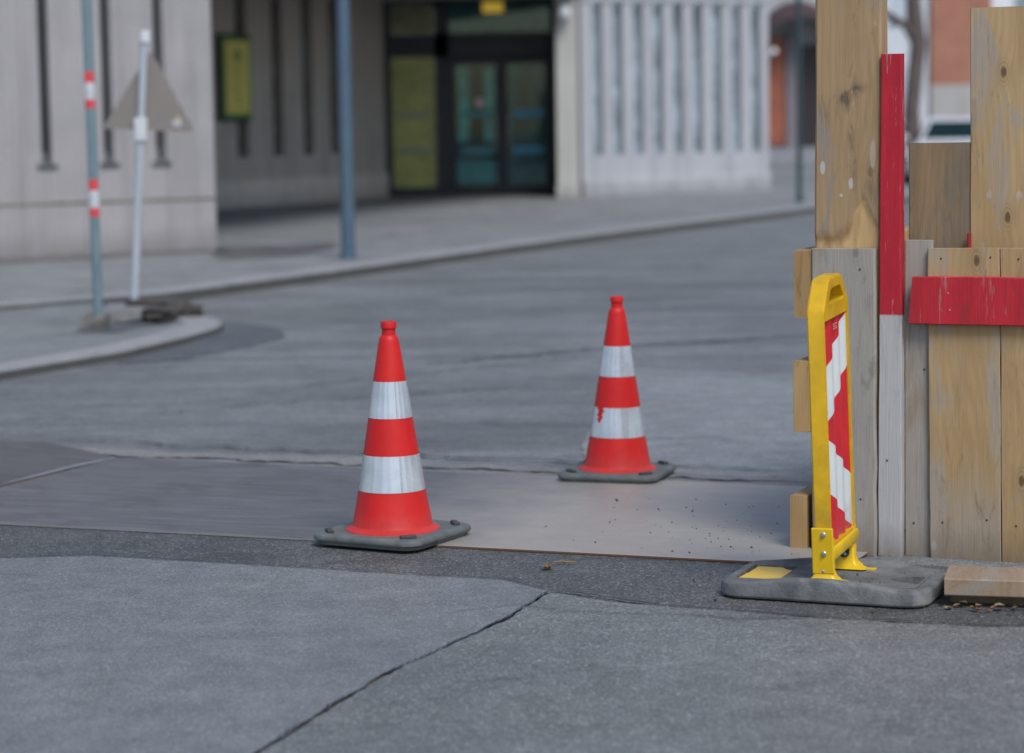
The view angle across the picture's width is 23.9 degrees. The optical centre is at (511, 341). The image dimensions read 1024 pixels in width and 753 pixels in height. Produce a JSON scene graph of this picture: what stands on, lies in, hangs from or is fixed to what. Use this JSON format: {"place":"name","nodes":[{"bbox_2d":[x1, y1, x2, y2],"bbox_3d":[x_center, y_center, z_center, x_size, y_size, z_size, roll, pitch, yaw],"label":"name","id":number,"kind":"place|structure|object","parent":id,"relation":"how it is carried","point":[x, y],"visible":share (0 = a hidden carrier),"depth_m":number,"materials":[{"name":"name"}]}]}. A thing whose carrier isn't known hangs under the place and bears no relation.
{"place":"outdoors","nodes":[
{"label":"outdoors","id":0,"kind":"place"},
{"bbox_2d":[0,303,183,362],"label":"island pavement","id":1,"kind":"structure","parent":0,"point":[31,332],"depth_m":16.45,"materials":[{"name":"concrete"}]},
{"bbox_2d":[81,0,111,329],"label":"marker pole","id":2,"kind":"object","parent":1,"relation":"on","point":[97,319],"visible":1,"depth_m":16.56,"materials":[{"name":"grey metal"}]},
{"bbox_2d":[75,322,166,331],"bbox_3d":[-2.687,-0.120,17.024,0.576,0.001,1.186,1,6,19],"label":"pavement stain","id":3,"kind":"object","parent":1,"relation":"on","point":[115,327],"visible":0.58,"depth_m":16.82,"materials":[{"name":"concrete"}]},
{"bbox_2d":[103,30,192,323],"bbox_3d":[-2.648,-1.190,17.313,0.661,2.076,0.687,-1,5,0],"label":"road sign","id":4,"kind":"object","parent":1,"relation":"on","point":[148,100],"visible":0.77,"depth_m":17.56,"materials":[{"name":"grey metal"}]},
{"bbox_2d":[120,297,192,306],"bbox_3d":[-2.614,-0.246,17.667,0.513,0.130,0.362,3,7,38],"label":"stone","id":5,"kind":"object","parent":1,"relation":"on","point":[162,301],"visible":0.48,"depth_m":17.56,"materials":[{"name":"grey stone"}]},
{"bbox_2d":[143,305,179,322],"bbox_3d":[-2.505,-0.195,17.225,0.258,0.108,0.431,-1,5,0],"label":"stone","id":6,"kind":"object","parent":1,"relation":"on","point":[160,314],"visible":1,"depth_m":17.07,"materials":[{"name":"grey stone"}]},
{"bbox_2d":[0,0,770,257],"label":"office building","id":7,"kind":"structure","parent":0,"point":[598,98],"depth_m":40.56,"materials":[{"name":"concrete"}]},
{"bbox_2d":[36,0,57,168],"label":"window","id":8,"kind":"structure","parent":7,"relation":"in","point":[46,163],"depth_m":25.32,"materials":[{"name":"black glass"}]},
{"bbox_2d":[99,0,119,166],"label":"window","id":9,"kind":"structure","parent":7,"relation":"in","point":[108,161],"depth_m":25.66,"materials":[{"name":"black glass"}]},
{"bbox_2d":[152,0,171,165],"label":"window","id":10,"kind":"structure","parent":7,"relation":"in","point":[161,161],"depth_m":25.93,"materials":[{"name":"black glass"}]},
{"bbox_2d":[215,34,251,120],"bbox_3d":[-4.374,-4.147,38.090,0.113,1.360,0.820,2,6,30],"label":"lightbox sign","id":11,"kind":"object","parent":7,"relation":"attached to","point":[233,75],"visible":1,"depth_m":37.99,"materials":[{"name":"yellow plastic"}]},
{"bbox_2d":[234,0,241,156],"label":"window","id":12,"kind":"structure","parent":7,"relation":"in","point":[236,2],"depth_m":38.59,"materials":[{"name":"black glass"}]},
{"bbox_2d":[270,0,276,155],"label":"window","id":13,"kind":"structure","parent":7,"relation":"in","point":[271,1],"depth_m":39.38,"materials":[{"name":"black glass"}]},
{"bbox_2d":[301,0,306,154],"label":"window","id":14,"kind":"structure","parent":7,"relation":"in","point":[302,22],"depth_m":40.16,"materials":[{"name":"black glass"}]},
{"bbox_2d":[328,0,333,153],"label":"window","id":15,"kind":"structure","parent":7,"relation":"in","point":[329,21],"depth_m":40.84,"materials":[{"name":"black glass"}]},
{"bbox_2d":[449,58,502,194],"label":"door leaf","id":16,"kind":"structure","parent":7,"relation":"in","point":[469,172],"depth_m":42.29,"materials":[{"name":"teal glass"}]},
{"bbox_2d":[501,57,551,194],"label":"door leaf","id":17,"kind":"structure","parent":7,"relation":"in","point":[519,188],"depth_m":42.27,"materials":[{"name":"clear glass"}]},
{"bbox_2d":[555,2,570,19],"bbox_3d":[0.841,-5.441,39.872,0.250,0.305,0.277,-1,5,0],"label":"security camera","id":18,"kind":"object","parent":7,"relation":"attached to","point":[562,12],"visible":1,"depth_m":39.78,"materials":[{"name":"white plastic"}]},
{"bbox_2d":[591,1,598,155],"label":"window","id":19,"kind":"structure","parent":7,"relation":"in","point":[594,3],"depth_m":40.66,"materials":[{"name":"grey glass"}]},
{"bbox_2d":[612,1,618,154],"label":"window","id":20,"kind":"structure","parent":7,"relation":"in","point":[614,3],"depth_m":40.88,"materials":[{"name":"grey glass"}]},
{"bbox_2d":[632,1,638,153],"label":"window","id":21,"kind":"structure","parent":7,"relation":"in","point":[635,3],"depth_m":41.09,"materials":[{"name":"grey glass"}]},
{"bbox_2d":[653,2,658,153],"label":"window","id":22,"kind":"structure","parent":7,"relation":"in","point":[655,4],"depth_m":41.31,"materials":[{"name":"grey glass"}]},
{"bbox_2d":[673,2,678,152],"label":"window","id":23,"kind":"structure","parent":7,"relation":"in","point":[675,6],"depth_m":41.53,"materials":[{"name":"grey glass"}]},
{"bbox_2d":[692,2,697,152],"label":"window","id":24,"kind":"structure","parent":7,"relation":"in","point":[694,4],"depth_m":41.76,"materials":[{"name":"grey glass"}]},
{"bbox_2d":[712,2,717,151],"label":"window","id":25,"kind":"structure","parent":7,"relation":"in","point":[714,4],"depth_m":41.97,"materials":[{"name":"grey glass"}]},
{"bbox_2d":[731,3,736,151],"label":"window","id":26,"kind":"structure","parent":7,"relation":"in","point":[733,5],"depth_m":42.20,"materials":[{"name":"grey glass"}]},
{"bbox_2d":[750,3,755,150],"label":"window","id":27,"kind":"structure","parent":7,"relation":"in","point":[752,5],"depth_m":42.42,"materials":[{"name":"grey glass"}]},
{"bbox_2d":[0,156,908,301],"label":"pavement","id":28,"kind":"structure","parent":0,"point":[235,228],"depth_m":28.87,"materials":[{"name":"concrete"}]},
{"bbox_2d":[0,249,230,262],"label":"pavement stain","id":29,"kind":"object","parent":28,"relation":"on","point":[67,257],"visible":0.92,"depth_m":25.16,"materials":[{"name":"grey concrete"}]},
{"bbox_2d":[209,242,335,259],"bbox_3d":[-2.575,-0.957,25.618,1.364,0.001,3.000,-1,5,0],"label":"pavement stain","id":30,"kind":"object","parent":28,"relation":"on","point":[266,251],"visible":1,"depth_m":25.61,"materials":[{"name":"grey concrete"}]},
{"bbox_2d":[336,0,356,258],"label":"lamp post","id":31,"kind":"object","parent":28,"relation":"on","point":[346,161],"visible":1,"depth_m":23.81,"materials":[{"name":"grey metal"}]},
{"bbox_2d":[248,205,749,221],"bbox_3d":[-0.524,-1.821,34.505,6.461,0.001,5.716,2,6,29],"label":"paving band","id":32,"kind":"object","parent":28,"relation":"on","point":[415,213],"visible":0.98,"depth_m":34.43,"materials":[{"name":"concrete"}]},
{"bbox_2d":[768,0,815,166],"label":"shop building","id":33,"kind":"structure","parent":28,"relation":"on","point":[782,78],"depth_m":60.53,"materials":[{"name":"paint"}]},
{"bbox_2d":[801,45,815,146],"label":"door","id":34,"kind":"structure","parent":33,"relation":"in","point":[808,51],"depth_m":60.59,"materials":[{"name":"grey"}]},
{"bbox_2d":[796,0,803,201],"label":"street pole","id":35,"kind":"object","parent":28,"relation":"on","point":[799,197],"visible":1,"depth_m":36.70,"materials":[{"name":"grey metal"}]},
{"bbox_2d":[887,0,909,101],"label":"pale building","id":36,"kind":"structure","parent":28,"relation":"on","point":[898,42],"depth_m":73.48,"materials":[{"name":"paint"}]},
{"bbox_2d":[889,0,906,22],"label":"window","id":37,"kind":"structure","parent":36,"relation":"in","point":[898,6],"depth_m":73.36,"materials":[{"name":"glass"}]},
{"bbox_2d":[904,65,907,101],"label":"window","id":38,"kind":"structure","parent":36,"relation":"in","point":[905,66],"depth_m":73.56,"materials":[{"name":"glass"}]},
{"bbox_2d":[887,0,926,182],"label":"bare tree","id":39,"kind":"object","parent":28,"relation":"on","point":[913,27],"visible":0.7,"depth_m":45.61,"materials":[{"name":"grey plant"}]},
{"bbox_2d":[920,0,1023,132],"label":"brick building","id":40,"kind":"structure","parent":28,"relation":"on","point":[946,84],"depth_m":59.63,"materials":[{"name":"brick"}]},
{"bbox_2d":[1016,0,1023,5],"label":"window","id":41,"kind":"structure","parent":40,"relation":"in","point":[1018,2],"depth_m":59.15,"materials":[{"name":"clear glass"}]},
{"bbox_2d":[0,202,1023,752],"bbox_3d":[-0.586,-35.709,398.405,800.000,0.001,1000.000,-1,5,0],"label":"road","id":42,"kind":"structure","parent":0,"point":[726,288],"depth_m":14.85,"materials":[{"name":"grey asphalt"}]},
{"bbox_2d":[0,440,114,486],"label":"steel road plate","id":43,"kind":"object","parent":42,"relation":"on","point":[20,459],"visible":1,"depth_m":10.53,"materials":[{"name":"grey metal"}]},
{"bbox_2d":[2,457,114,483],"bbox_3d":[-1.946,0.551,10.075,0.021,0.016,0.960,2,6,26],"label":"weld strip","id":44,"kind":"object","parent":43,"relation":"on","point":[77,465],"visible":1,"depth_m":10.24,"materials":[{"name":"metal"}]},
{"bbox_2d":[0,341,192,379],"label":"gutter","id":45,"kind":"object","parent":42,"relation":"on","point":[69,367],"visible":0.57,"depth_m":14.70,"materials":[{"name":"grey concrete"}]},
{"bbox_2d":[0,303,223,376],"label":"island kerb","id":46,"kind":"structure","parent":42,"relation":"on","point":[193,328],"depth_m":15.27,"materials":[{"name":"stone"}]},
{"bbox_2d":[175,303,205,316],"bbox_3d":[-2.405,-0.222,17.596,0.360,0.090,0.194,-2,5,-13],"label":"stone","id":47,"kind":"object","parent":46,"relation":"on","point":[196,310],"visible":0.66,"depth_m":17.54,"materials":[{"name":"grey stone"}]},
{"bbox_2d":[116,321,284,362],"bbox_3d":[-1.986,-0.015,16.286,0.897,0.001,3.059,-1,5,0],"label":"asphalt patch","id":48,"kind":"object","parent":42,"relation":"on","point":[232,335],"visible":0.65,"depth_m":15.97,"materials":[{"name":"grey asphalt"}]},
{"bbox_2d":[0,556,549,752],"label":"asphalt patch","id":49,"kind":"object","parent":42,"relation":"on","point":[99,654],"visible":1,"depth_m":6.80,"materials":[{"name":"grey asphalt"}]},
{"bbox_2d":[52,334,811,482],"bbox_3d":[-0.050,0.217,13.366,4.469,0.001,6.845,1,6,15],"label":"road crack","id":50,"kind":"object","parent":42,"relation":"on","point":[445,455],"visible":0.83,"depth_m":10.65,"materials":[{"name":"black asphalt"}]},
{"bbox_2d":[0,458,867,562],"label":"steel road plate","id":51,"kind":"object","parent":42,"relation":"on","point":[509,512],"visible":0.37,"depth_m":9.06,"materials":[{"name":"grey metal"}]},
{"bbox_2d":[314,321,470,550],"bbox_3d":[-0.419,0.308,8.354,0.428,0.755,0.428,2,6,29],"label":"traffic cone","id":52,"kind":"object","parent":51,"relation":"on","point":[392,510],"visible":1,"depth_m":8.28,"materials":[{"name":"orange plastic"}]},
{"bbox_2d":[558,296,675,483],"bbox_3d":[0.421,0.184,9.730,0.413,0.730,0.413,1,6,17],"label":"traffic cone","id":53,"kind":"object","parent":51,"relation":"on","point":[617,450],"visible":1,"depth_m":9.66,"materials":[{"name":"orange plastic"}]},
{"bbox_2d":[545,497,981,632],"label":"soil crumbs","id":54,"kind":"object","parent":51,"relation":"on","point":[873,610],"visible":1,"depth_m":8.21,"materials":[{"name":"brown soil"}]},
{"bbox_2d":[76,447,811,485],"bbox_3d":[-0.829,0.525,10.251,6.008,0.001,0.528,1,6,20],"label":"asphalt patch","id":55,"kind":"object","parent":42,"relation":"on","point":[355,462],"visible":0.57,"depth_m":10.20,"materials":[{"name":"grey asphalt"}]},
{"bbox_2d":[0,194,908,309],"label":"kerb","id":56,"kind":"structure","parent":42,"relation":"on","point":[248,283],"depth_m":23.36,"materials":[{"name":"stone"}]},
{"bbox_2d":[0,554,983,752],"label":"road crack","id":57,"kind":"object","parent":42,"relation":"on","point":[334,701],"visible":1,"depth_m":7.03,"materials":[{"name":"black asphalt"}]},
{"bbox_2d":[0,524,1023,626],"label":"asphalt patch","id":58,"kind":"object","parent":42,"relation":"on","point":[666,582],"visible":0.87,"depth_m":7.91,"materials":[{"name":"grey asphalt"}]},
{"bbox_2d":[543,564,552,568],"bbox_3d":[0.115,0.730,7.822,0.040,0.013,0.040,-6,7,-42],"label":"dry leaf","id":59,"kind":"object","parent":58,"relation":"on","point":[547,566],"visible":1,"depth_m":7.83,"materials":[{"name":"brown plant"}]},
{"bbox_2d":[554,560,576,562],"bbox_3d":[0.175,0.722,7.902,0.075,0.008,0.012,1,6,21],"label":"dry twig","id":60,"kind":"object","parent":58,"relation":"on","point":[561,561],"visible":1,"depth_m":7.90,"materials":[{"name":"brown wood"}]},
{"bbox_2d":[721,273,945,607],"bbox_3d":[0.983,0.278,7.344,0.644,0.969,0.410,1,6,22],"label":"guide beacon","id":61,"kind":"object","parent":58,"relation":"on","point":[819,574],"visible":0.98,"depth_m":7.25,"materials":[{"name":"rubber"}]},
{"bbox_2d":[950,596,1023,604],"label":"timber batten","id":62,"kind":"object","parent":58,"relation":"on","point":[986,600],"visible":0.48,"depth_m":7.17,"materials":[{"name":"brown wood"}]},
{"bbox_2d":[944,565,1023,597],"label":"loose plank","id":63,"kind":"object","parent":62,"relation":"on","point":[983,581],"visible":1,"depth_m":7.12,"materials":[{"name":"brown wood"}]},
{"bbox_2d":[186,201,908,299],"bbox_3d":[15.864,-3.754,53.456,1.868,0.060,95.873,2,6,30],"label":"gutter","id":64,"kind":"object","parent":42,"relation":"on","point":[472,258],"visible":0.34,"depth_m":24.58,"materials":[{"name":"grey concrete"}]},
{"bbox_2d":[262,593,1023,752],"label":"asphalt patch","id":65,"kind":"object","parent":42,"relation":"on","point":[581,675],"visible":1,"depth_m":6.15,"materials":[{"name":"grey asphalt"}]},
{"bbox_2d":[582,369,811,477],"bbox_3d":[2.022,0.376,11.386,3.861,0.001,4.466,0,5,13],"label":"asphalt patch","id":66,"kind":"object","parent":42,"relation":"on","point":[701,412],"visible":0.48,"depth_m":11.43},
{"bbox_2d":[790,0,1023,562],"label":"wooden barrier","id":67,"kind":"object","parent":42,"relation":"on","point":[935,292],"visible":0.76,"depth_m":7.89,"materials":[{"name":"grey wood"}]},
{"bbox_2d":[905,116,970,183],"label":"parked car","id":68,"kind":"object","parent":42,"relation":"on","point":[943,129],"visible":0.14,"depth_m":45.27,"materials":[{"name":"white paint"}]}
]}

